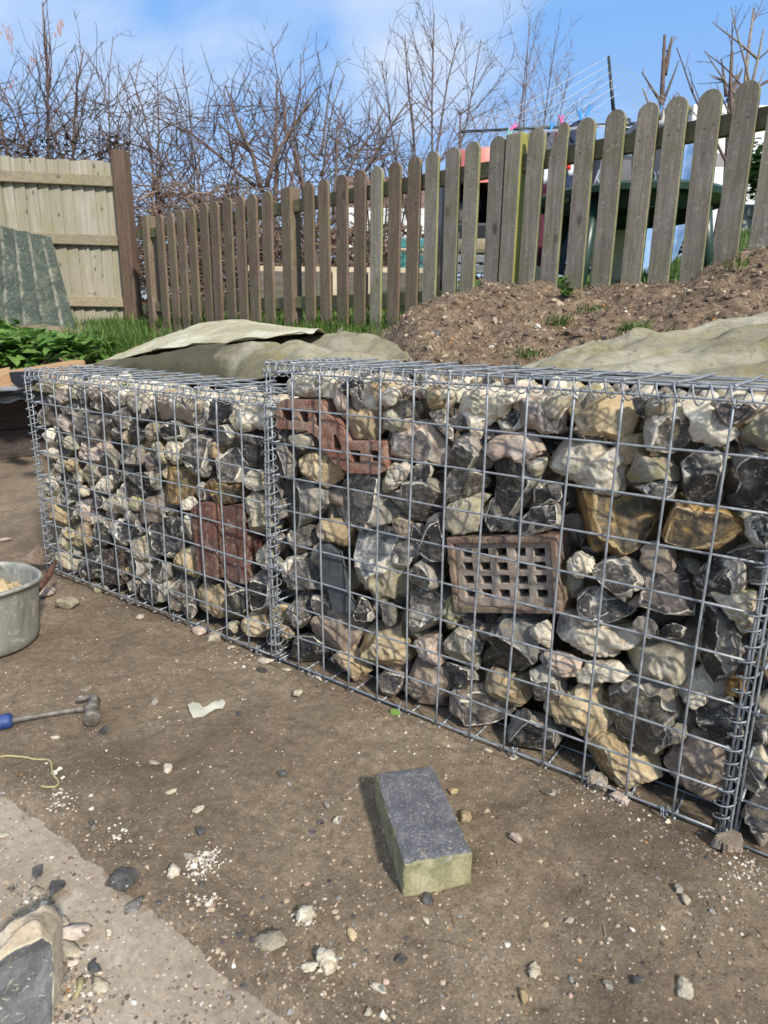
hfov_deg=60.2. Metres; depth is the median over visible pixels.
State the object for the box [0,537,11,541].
stick
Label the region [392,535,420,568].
flint
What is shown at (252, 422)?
stone rubble
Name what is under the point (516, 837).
pebble
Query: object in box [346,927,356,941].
flint flake
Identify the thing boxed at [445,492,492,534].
flint
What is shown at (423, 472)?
flint
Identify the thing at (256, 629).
flint
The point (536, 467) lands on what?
flint
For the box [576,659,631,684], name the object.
flint
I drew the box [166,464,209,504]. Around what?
flint
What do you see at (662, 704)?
flint
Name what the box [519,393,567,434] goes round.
flint
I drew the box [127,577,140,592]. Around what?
flint
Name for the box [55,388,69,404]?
flint
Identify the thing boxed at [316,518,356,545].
flint
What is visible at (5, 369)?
plank
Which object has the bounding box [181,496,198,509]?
flint
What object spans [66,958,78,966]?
flint flake
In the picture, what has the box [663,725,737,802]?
flint
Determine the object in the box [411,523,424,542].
flint
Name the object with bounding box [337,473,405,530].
flint
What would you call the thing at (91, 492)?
flint
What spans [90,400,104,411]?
flint
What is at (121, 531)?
flint
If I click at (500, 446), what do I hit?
flint
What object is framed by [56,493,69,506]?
flint
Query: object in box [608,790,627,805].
pebble
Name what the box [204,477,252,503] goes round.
flint
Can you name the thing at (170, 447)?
flint
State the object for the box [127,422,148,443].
flint
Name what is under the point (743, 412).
flint
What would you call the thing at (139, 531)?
flint
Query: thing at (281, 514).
flint
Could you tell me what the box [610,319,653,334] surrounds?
grass tuft
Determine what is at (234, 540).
red brick
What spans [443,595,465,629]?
flint
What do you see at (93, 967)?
flint flake
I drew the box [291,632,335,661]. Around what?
flint
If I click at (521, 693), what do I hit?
flint
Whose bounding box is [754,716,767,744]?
flint
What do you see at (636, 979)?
flint flake
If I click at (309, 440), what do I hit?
flint
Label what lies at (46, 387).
flint
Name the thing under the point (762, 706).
flint
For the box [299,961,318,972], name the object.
flint flake
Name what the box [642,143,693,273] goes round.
jeans
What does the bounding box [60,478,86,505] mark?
flint
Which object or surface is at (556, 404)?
stone rubble
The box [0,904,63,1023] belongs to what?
split flint
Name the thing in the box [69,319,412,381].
landscape fabric
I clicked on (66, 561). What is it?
flint
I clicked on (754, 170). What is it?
evergreen bush
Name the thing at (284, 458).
flint
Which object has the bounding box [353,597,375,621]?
flint
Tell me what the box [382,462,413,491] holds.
flint
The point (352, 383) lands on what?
flint
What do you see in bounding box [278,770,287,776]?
pebble
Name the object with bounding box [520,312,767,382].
landscape fabric
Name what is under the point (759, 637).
flint
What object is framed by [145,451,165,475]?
flint
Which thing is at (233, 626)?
flint
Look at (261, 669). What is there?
flint flake
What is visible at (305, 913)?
chalk lump
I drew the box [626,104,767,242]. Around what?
white building
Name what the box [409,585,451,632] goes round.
flint
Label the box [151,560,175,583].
flint
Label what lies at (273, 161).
bare tree
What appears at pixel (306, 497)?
flint
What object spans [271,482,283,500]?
flint
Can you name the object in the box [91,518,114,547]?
flint
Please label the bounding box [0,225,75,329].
ribbed sheet
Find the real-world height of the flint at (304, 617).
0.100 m
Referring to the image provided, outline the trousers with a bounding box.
[559,141,575,274]
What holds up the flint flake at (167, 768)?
on the ground at (50, 673)
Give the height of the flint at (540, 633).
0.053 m
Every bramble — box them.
[90,149,458,316]
[130,150,423,316]
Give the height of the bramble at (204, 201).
2.166 m
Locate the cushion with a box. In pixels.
[458,239,484,254]
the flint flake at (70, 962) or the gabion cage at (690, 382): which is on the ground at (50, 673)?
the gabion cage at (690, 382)
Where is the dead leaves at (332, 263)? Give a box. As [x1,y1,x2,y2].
[133,192,387,314]
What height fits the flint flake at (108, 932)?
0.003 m
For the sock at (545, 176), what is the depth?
4.50 m
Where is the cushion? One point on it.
(480, 246)
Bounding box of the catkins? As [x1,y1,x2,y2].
[1,18,63,89]
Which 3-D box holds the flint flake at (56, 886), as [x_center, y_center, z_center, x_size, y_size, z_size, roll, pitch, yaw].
[-0.455,0.522,0.924,0.022,0.011,0.038,-7,17,-26]
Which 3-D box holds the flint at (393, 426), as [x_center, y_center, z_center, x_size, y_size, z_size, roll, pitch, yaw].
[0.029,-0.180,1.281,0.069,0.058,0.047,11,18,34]
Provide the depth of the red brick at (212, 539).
1.66 m
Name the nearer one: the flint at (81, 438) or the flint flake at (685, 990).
the flint flake at (685, 990)
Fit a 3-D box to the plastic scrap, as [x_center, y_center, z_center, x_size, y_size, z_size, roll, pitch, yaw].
[-0.367,0.406,1.374,0.076,0.006,0.055,-4,16,-17]
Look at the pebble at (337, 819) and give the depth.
1.06 m
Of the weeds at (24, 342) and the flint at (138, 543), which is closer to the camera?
the flint at (138, 543)
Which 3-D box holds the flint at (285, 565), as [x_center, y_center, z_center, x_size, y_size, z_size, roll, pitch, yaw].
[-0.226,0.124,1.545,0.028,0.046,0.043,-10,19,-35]
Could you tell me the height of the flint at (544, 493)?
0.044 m
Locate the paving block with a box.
[375,766,471,895]
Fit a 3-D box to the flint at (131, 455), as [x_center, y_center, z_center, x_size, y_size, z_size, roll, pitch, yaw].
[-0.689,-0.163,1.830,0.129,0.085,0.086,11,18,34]
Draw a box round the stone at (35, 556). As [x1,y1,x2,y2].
[25,546,48,565]
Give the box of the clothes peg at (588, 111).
[585,104,593,115]
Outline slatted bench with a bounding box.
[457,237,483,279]
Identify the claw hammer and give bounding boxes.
[0,693,100,729]
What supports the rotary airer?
on the ground at (50, 673)
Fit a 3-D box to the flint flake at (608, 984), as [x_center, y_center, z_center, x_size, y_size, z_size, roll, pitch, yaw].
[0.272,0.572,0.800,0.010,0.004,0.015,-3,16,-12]
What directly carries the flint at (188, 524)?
in the gabion cage at (140, 377)
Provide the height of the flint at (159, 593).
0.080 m
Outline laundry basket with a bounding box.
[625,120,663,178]
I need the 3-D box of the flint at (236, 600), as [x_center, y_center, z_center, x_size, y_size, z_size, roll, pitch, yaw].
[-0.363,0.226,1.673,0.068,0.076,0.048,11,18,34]
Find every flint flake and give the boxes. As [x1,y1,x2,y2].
[0,832,9,837]
[28,885,46,896]
[32,864,42,878]
[49,879,65,896]
[50,735,59,738]
[61,915,69,926]
[62,939,80,957]
[63,923,91,940]
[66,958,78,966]
[69,950,85,957]
[80,687,90,691]
[87,961,101,972]
[91,976,109,994]
[97,725,109,735]
[106,928,111,935]
[148,759,159,764]
[163,763,172,773]
[165,788,176,794]
[183,851,194,858]
[192,805,204,813]
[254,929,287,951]
[257,657,274,663]
[257,667,267,671]
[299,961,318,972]
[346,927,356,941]
[363,1007,371,1015]
[369,981,385,993]
[395,953,407,963]
[422,916,428,924]
[528,961,539,978]
[542,789,556,795]
[564,917,573,923]
[603,980,612,990]
[630,975,644,983]
[676,975,693,1000]
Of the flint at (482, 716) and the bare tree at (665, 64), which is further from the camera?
the bare tree at (665, 64)
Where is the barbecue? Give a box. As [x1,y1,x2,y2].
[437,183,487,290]
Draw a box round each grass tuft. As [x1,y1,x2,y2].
[502,346,548,357]
[542,311,580,325]
[576,303,606,311]
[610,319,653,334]
[717,252,762,269]
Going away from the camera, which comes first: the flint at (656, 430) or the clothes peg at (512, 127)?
the flint at (656, 430)
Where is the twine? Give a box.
[0,755,59,787]
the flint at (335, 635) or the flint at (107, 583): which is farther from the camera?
the flint at (107, 583)
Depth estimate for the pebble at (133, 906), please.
0.90 m
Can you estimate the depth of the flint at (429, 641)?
1.35 m
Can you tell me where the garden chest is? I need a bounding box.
[401,238,423,267]
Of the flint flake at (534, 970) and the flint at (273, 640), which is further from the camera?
the flint at (273, 640)
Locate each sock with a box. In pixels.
[543,169,547,184]
[546,128,555,149]
[567,164,573,175]
[569,120,579,143]
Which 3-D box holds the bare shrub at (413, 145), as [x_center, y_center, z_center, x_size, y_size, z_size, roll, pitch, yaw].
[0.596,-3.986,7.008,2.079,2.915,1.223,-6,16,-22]
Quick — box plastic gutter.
[9,371,41,387]
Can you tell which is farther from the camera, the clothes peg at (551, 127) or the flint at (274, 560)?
the clothes peg at (551, 127)
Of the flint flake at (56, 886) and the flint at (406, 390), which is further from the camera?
the flint at (406, 390)
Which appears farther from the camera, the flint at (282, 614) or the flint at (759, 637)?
the flint at (282, 614)
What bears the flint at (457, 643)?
in the gabion cage at (690, 382)
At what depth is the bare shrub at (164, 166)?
7.16 m
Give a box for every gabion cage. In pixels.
[21,365,327,659]
[261,357,767,833]
[729,602,767,856]
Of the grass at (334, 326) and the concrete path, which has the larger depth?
the grass at (334, 326)
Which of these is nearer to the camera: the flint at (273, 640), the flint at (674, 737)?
the flint at (674, 737)
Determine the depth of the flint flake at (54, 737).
1.28 m
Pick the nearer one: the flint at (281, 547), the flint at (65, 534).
the flint at (281, 547)
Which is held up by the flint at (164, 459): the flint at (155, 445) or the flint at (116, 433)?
the flint at (155, 445)
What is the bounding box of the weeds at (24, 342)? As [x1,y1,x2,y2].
[0,316,123,369]
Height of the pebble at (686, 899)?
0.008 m
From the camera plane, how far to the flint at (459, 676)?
1.32 m
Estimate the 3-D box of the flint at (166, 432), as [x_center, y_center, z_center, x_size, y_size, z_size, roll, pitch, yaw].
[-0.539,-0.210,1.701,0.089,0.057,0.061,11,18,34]
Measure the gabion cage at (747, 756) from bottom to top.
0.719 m
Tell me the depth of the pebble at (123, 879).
0.92 m
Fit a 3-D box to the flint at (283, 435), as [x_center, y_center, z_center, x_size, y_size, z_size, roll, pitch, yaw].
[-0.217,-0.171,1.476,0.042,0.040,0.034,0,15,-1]
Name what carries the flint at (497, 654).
in the gabion cage at (690, 382)
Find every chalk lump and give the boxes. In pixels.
[167,863,180,878]
[295,904,314,922]
[316,946,337,974]
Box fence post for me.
[111,149,142,319]
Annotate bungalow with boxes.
[331,177,424,263]
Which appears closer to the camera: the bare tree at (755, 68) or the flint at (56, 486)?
the flint at (56, 486)
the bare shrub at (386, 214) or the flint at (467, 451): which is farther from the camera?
the bare shrub at (386, 214)
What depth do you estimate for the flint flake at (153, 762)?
1.20 m
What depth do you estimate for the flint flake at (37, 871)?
0.95 m
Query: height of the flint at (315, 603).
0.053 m
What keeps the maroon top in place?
hanging from the rotary airer
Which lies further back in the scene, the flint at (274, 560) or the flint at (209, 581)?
the flint at (209, 581)
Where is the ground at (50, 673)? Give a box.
[0,229,767,1023]
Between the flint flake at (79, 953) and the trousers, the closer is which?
the flint flake at (79, 953)
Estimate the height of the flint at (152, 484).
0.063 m
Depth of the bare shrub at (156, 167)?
6.88 m
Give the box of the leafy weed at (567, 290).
[555,275,579,296]
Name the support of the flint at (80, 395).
in the gabion cage at (140, 377)
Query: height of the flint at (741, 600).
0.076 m
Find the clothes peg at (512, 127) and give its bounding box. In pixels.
[509,122,518,131]
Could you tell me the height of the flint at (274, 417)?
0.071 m
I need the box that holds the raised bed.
[248,266,422,297]
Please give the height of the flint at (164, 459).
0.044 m
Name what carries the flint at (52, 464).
in the gabion cage at (140, 377)
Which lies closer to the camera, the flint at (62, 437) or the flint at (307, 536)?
the flint at (307, 536)
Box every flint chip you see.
[0,578,8,591]
[5,581,21,589]
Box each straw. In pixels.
[12,638,767,1016]
[388,246,766,386]
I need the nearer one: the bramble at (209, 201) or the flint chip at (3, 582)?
the flint chip at (3, 582)
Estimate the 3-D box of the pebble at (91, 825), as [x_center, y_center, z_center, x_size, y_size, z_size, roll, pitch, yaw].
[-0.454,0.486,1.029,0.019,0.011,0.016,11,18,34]
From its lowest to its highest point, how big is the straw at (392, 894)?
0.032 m
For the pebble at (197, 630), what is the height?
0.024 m
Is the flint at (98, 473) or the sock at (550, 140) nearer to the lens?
the flint at (98, 473)
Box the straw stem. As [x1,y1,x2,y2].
[73,977,84,998]
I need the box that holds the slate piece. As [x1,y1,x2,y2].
[317,543,354,613]
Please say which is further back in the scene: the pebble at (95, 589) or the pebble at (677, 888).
the pebble at (95, 589)
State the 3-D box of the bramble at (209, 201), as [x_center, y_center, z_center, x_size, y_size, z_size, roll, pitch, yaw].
[-1.572,-2.693,6.864,4.782,2.053,2.279,1,15,2]
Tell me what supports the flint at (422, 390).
in the gabion cage at (690, 382)
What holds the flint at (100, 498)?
in the gabion cage at (140, 377)
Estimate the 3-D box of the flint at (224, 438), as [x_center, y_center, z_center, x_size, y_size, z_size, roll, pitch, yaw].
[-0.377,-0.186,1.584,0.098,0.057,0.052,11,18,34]
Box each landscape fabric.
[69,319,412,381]
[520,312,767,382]
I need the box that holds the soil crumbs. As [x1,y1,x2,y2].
[388,246,767,393]
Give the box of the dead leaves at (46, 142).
[0,133,129,162]
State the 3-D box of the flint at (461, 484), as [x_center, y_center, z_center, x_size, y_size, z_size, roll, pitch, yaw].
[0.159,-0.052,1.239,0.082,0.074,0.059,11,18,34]
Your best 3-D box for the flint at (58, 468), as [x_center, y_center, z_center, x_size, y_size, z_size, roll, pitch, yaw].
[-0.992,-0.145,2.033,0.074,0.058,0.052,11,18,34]
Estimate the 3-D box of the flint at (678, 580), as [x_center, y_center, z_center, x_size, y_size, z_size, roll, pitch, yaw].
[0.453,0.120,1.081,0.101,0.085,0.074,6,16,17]
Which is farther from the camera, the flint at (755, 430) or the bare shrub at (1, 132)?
the bare shrub at (1, 132)
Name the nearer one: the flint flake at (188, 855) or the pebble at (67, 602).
the flint flake at (188, 855)
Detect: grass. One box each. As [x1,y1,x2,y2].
[54,306,201,357]
[75,313,398,341]
[136,223,751,326]
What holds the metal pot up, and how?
on the ground at (50, 673)
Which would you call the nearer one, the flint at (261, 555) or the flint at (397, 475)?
the flint at (397, 475)
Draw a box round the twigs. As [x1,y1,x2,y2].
[0,20,445,238]
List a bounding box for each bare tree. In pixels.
[149,60,332,264]
[277,57,363,266]
[331,92,421,225]
[453,103,474,149]
[641,34,679,119]
[675,0,767,246]
[709,51,742,178]
[716,29,767,113]
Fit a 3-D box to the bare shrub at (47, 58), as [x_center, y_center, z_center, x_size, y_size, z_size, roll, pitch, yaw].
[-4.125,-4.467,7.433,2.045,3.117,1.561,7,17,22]
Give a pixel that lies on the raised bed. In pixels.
(278, 281)
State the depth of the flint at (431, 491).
1.28 m
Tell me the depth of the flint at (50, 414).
2.00 m
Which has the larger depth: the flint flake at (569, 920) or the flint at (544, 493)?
the flint at (544, 493)
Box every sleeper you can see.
[0,400,48,429]
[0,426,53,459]
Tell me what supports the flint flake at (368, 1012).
on the ground at (50, 673)
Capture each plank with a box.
[0,360,84,386]
[0,367,10,371]
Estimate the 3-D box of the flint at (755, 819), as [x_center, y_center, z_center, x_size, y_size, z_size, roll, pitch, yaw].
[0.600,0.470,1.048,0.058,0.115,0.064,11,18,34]
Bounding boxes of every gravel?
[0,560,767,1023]
[0,648,765,1023]
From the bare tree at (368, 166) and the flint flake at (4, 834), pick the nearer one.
the flint flake at (4, 834)
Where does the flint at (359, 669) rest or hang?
in the gabion cage at (690, 382)
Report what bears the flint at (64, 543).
on the flint at (66, 561)
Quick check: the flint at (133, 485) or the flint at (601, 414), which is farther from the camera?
the flint at (133, 485)
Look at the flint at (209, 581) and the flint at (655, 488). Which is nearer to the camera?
the flint at (655, 488)
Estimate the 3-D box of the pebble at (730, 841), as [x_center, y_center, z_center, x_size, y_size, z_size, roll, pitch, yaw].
[0.529,0.508,1.009,0.048,0.027,0.033,-4,16,-16]
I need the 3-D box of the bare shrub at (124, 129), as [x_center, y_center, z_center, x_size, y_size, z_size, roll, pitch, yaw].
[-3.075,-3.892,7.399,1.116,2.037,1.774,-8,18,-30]
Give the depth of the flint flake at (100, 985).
0.79 m
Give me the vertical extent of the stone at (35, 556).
0.057 m
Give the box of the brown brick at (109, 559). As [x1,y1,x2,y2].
[101,545,131,585]
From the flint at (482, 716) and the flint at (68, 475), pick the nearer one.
the flint at (482, 716)
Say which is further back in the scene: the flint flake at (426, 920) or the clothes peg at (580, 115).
the clothes peg at (580, 115)
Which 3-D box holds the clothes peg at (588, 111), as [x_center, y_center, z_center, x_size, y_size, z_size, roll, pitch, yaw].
[1.376,-2.700,4.457,0.034,0.074,0.014,28,13,-7]
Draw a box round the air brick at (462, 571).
[446,527,574,613]
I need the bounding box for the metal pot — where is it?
[0,559,56,657]
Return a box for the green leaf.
[390,708,400,715]
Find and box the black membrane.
[0,388,50,403]
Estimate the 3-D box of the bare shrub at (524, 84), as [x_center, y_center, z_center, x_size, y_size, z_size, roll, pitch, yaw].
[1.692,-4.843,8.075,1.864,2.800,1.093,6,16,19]
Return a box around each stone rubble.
[46,372,318,602]
[304,367,767,782]
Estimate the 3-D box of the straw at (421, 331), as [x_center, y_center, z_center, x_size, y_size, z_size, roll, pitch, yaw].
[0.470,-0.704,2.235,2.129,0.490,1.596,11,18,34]
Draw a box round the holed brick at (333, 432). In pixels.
[276,398,395,474]
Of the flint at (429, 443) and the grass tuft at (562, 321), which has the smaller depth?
the flint at (429, 443)
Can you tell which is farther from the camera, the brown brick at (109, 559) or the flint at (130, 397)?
the brown brick at (109, 559)
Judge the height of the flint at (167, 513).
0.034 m
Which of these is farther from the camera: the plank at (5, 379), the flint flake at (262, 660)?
the plank at (5, 379)
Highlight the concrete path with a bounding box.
[0,789,291,1023]
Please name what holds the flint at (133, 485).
in the gabion cage at (140, 377)
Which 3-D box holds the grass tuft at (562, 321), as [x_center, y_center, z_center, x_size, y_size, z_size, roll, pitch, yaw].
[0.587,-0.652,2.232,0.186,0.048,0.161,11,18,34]
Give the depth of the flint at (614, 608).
1.12 m
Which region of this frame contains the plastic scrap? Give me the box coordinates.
[188,699,224,717]
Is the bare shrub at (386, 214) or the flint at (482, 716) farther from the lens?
the bare shrub at (386, 214)
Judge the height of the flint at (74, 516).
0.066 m
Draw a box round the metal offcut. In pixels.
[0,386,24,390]
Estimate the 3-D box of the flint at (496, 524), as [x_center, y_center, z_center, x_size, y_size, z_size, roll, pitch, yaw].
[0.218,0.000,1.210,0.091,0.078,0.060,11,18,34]
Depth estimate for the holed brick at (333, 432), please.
1.36 m
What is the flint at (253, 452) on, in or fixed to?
in the gabion cage at (140, 377)
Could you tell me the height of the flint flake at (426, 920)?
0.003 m
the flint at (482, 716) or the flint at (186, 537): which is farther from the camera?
the flint at (186, 537)
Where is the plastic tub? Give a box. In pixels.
[460,147,489,186]
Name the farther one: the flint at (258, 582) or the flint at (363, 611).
the flint at (258, 582)
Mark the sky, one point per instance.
(630, 32)
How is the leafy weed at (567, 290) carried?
on the ground at (50, 673)
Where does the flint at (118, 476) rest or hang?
in the gabion cage at (140, 377)
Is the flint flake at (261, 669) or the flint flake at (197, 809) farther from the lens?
the flint flake at (261, 669)
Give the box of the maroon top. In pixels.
[537,132,556,265]
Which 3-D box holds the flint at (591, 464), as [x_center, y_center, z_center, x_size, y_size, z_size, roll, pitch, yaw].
[0.347,-0.077,1.112,0.142,0.100,0.093,11,18,34]
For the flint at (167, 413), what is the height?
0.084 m
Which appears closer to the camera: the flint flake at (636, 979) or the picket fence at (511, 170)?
the flint flake at (636, 979)
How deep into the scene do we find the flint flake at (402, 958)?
0.83 m
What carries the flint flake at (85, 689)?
on the ground at (50, 673)
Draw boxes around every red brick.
[191,499,230,578]
[223,502,261,584]
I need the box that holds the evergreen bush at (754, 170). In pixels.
[744,137,762,218]
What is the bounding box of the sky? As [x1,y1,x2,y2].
[0,0,767,298]
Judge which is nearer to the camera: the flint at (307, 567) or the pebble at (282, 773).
the pebble at (282, 773)
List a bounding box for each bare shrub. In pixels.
[0,0,101,158]
[0,114,90,158]
[40,9,144,162]
[57,56,160,196]
[105,55,203,249]
[116,48,321,264]
[177,84,263,266]
[223,19,373,248]
[305,118,377,266]
[342,74,445,264]
[349,0,523,237]
[445,0,603,159]
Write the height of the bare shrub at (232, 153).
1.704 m
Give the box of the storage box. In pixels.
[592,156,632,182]
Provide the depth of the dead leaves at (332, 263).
6.90 m
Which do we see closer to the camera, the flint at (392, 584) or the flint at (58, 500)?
the flint at (392, 584)
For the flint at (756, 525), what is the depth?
0.94 m
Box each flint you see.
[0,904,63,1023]
[36,379,65,393]
[37,403,61,425]
[41,446,60,460]
[41,474,63,496]
[42,428,58,443]
[47,394,60,406]
[49,461,55,471]
[49,504,78,526]
[54,428,65,442]
[54,457,67,473]
[54,551,82,570]
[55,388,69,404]
[56,472,72,484]
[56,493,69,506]
[57,442,79,458]
[58,413,75,432]
[58,533,73,550]
[60,404,78,414]
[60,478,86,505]
[61,527,74,539]
[62,436,81,449]
[65,458,82,472]
[69,503,80,521]
[70,398,80,411]
[72,410,124,442]
[72,545,83,557]
[73,469,85,485]
[73,520,94,550]
[75,384,91,405]
[75,495,104,521]
[77,485,90,496]
[77,551,100,578]
[78,431,87,441]
[79,440,101,463]
[82,461,105,484]
[87,386,105,402]
[89,484,97,494]
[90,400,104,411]
[90,492,107,508]
[90,509,105,525]
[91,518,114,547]
[94,544,108,553]
[95,474,119,493]
[97,440,114,452]
[98,448,120,474]
[99,568,112,585]
[102,483,145,513]
[103,389,126,409]
[108,518,138,546]
[111,427,123,439]
[112,406,138,428]
[113,468,123,482]
[119,440,146,466]
[122,428,132,443]
[122,466,136,474]
[125,471,155,497]
[125,509,139,524]
[125,550,155,577]
[125,566,132,575]
[126,390,134,409]
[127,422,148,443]
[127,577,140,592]
[128,496,142,511]
[131,533,161,562]
[133,519,145,535]
[139,408,154,419]
[140,492,180,524]
[140,574,173,603]
[144,470,162,490]
[145,422,163,443]
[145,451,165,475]
[148,521,190,557]
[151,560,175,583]
[152,441,164,451]
[155,449,169,463]
[156,389,204,422]
[158,420,192,441]
[163,506,177,518]
[164,441,182,464]
[165,511,190,537]
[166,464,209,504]
[167,575,201,610]
[174,544,201,577]
[180,432,215,477]
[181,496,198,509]
[181,532,193,541]
[182,603,197,619]
[184,513,193,539]
[193,411,214,430]
[195,481,211,499]
[197,577,250,618]
[203,576,216,584]
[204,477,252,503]
[208,397,231,421]
[209,441,226,458]
[213,424,239,445]
[215,446,255,483]
[226,576,242,591]
[227,587,249,613]
[228,620,239,633]
[236,429,279,467]
[241,611,272,636]
[244,469,272,490]
[245,401,272,414]
[245,489,285,532]
[249,569,282,613]
[256,543,278,571]
[266,626,288,646]
[267,464,283,481]
[268,602,290,625]
[269,533,286,551]
[270,498,288,519]
[270,555,283,571]
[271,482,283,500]
[272,404,277,430]
[274,442,299,479]
[277,429,295,443]
[278,558,293,571]
[279,624,294,640]
[281,551,322,590]
[286,371,352,398]
[286,525,319,553]
[286,591,317,628]
[288,434,318,449]
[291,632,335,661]
[292,476,335,528]
[299,450,346,488]
[310,541,326,565]
[310,595,331,615]
[310,609,369,651]
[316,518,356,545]
[319,581,329,599]
[330,656,346,671]
[332,646,372,680]
[335,404,385,439]
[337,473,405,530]
[341,379,362,398]
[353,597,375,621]
[354,525,417,600]
[360,619,417,666]
[361,376,386,409]
[378,601,398,625]
[378,669,405,697]
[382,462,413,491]
[383,409,415,432]
[389,399,421,417]
[389,418,453,463]
[391,477,447,521]
[392,513,417,539]
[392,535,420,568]
[399,385,424,398]
[403,655,459,705]
[409,558,444,590]
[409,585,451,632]
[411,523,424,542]
[412,461,434,481]
[413,630,447,665]
[417,387,454,400]
[418,511,450,561]
[429,409,454,441]
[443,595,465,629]
[443,622,484,669]
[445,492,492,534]
[445,661,479,688]
[446,467,491,502]
[449,413,468,431]
[449,677,516,727]
[450,431,494,468]
[458,389,505,439]
[462,613,487,628]
[482,613,546,670]
[483,431,545,464]
[483,497,524,532]
[484,422,501,440]
[485,666,533,706]
[494,457,542,518]
[497,389,525,418]
[498,409,523,431]
[507,707,565,749]
[518,503,561,535]
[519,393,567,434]
[526,457,547,477]
[529,619,553,647]
[529,663,568,700]
[533,481,562,504]
[539,648,583,677]
[548,436,630,497]
[549,682,613,737]
[556,606,642,656]
[566,550,596,578]
[567,390,641,440]
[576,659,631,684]
[577,486,671,556]
[577,585,636,625]
[584,721,662,788]
[591,555,644,601]
[608,674,684,755]
[626,452,680,482]
[627,561,695,615]
[627,633,697,685]
[632,393,650,418]
[632,614,659,638]
[634,480,677,500]
[639,540,676,574]
[643,412,690,453]
[661,500,744,548]
[661,622,686,637]
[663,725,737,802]
[668,723,687,744]
[681,400,740,446]
[681,443,728,502]
[684,690,707,709]
[693,557,747,596]
[695,695,743,739]
[699,599,748,684]
[710,587,757,633]
[714,402,759,425]
[723,672,747,697]
[726,541,767,586]
[731,762,766,792]
[732,446,767,508]
[741,411,767,446]
[741,777,767,846]
[744,513,767,547]
[749,741,767,780]
[753,689,767,714]
[754,628,767,648]
[754,648,767,681]
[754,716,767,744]
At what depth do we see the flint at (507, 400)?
1.13 m
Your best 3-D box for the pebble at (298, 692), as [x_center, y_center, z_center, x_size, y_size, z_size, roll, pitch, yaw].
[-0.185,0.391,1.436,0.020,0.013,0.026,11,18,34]
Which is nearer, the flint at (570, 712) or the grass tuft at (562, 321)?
the flint at (570, 712)
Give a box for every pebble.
[39,587,55,596]
[55,597,78,608]
[86,818,95,830]
[92,585,108,592]
[105,867,140,891]
[124,895,143,914]
[135,614,144,619]
[192,626,207,634]
[196,826,206,835]
[206,630,221,641]
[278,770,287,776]
[293,689,302,695]
[332,816,341,823]
[423,892,433,904]
[448,788,457,794]
[459,809,471,822]
[509,832,522,842]
[519,988,528,1004]
[584,769,607,791]
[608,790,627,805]
[673,884,683,893]
[681,893,690,904]
[711,829,742,853]
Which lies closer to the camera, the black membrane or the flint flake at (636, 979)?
the flint flake at (636, 979)
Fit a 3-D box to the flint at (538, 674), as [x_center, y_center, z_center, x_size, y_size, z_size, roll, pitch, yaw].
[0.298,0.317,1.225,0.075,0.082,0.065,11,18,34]
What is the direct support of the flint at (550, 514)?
in the gabion cage at (690, 382)
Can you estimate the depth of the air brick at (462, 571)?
1.20 m
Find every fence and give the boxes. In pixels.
[0,156,124,324]
[137,80,767,331]
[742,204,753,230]
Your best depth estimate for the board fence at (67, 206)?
6.03 m
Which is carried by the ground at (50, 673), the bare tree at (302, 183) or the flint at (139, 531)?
the bare tree at (302, 183)
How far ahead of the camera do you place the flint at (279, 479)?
1.52 m
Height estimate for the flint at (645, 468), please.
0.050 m
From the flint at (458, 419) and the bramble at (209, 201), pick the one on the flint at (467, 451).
the flint at (458, 419)
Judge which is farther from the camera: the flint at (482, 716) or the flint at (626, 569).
the flint at (482, 716)
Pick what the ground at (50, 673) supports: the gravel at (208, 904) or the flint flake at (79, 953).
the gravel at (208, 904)
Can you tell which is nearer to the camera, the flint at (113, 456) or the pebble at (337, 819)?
the pebble at (337, 819)
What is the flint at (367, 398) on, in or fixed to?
in the gabion cage at (690, 382)
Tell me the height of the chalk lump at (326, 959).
0.018 m
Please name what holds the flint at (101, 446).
in the gabion cage at (140, 377)
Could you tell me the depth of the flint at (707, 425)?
0.96 m
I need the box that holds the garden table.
[541,179,722,284]
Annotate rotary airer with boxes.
[461,56,694,155]
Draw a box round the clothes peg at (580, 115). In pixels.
[576,108,581,120]
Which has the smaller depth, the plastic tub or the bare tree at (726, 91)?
the plastic tub
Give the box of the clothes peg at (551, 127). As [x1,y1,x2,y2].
[549,120,554,132]
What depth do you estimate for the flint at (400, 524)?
1.33 m
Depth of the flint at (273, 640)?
1.62 m
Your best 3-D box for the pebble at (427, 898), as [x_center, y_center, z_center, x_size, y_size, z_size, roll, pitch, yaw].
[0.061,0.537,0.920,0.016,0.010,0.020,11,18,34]
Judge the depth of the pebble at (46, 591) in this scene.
1.93 m
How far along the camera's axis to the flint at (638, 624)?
1.08 m

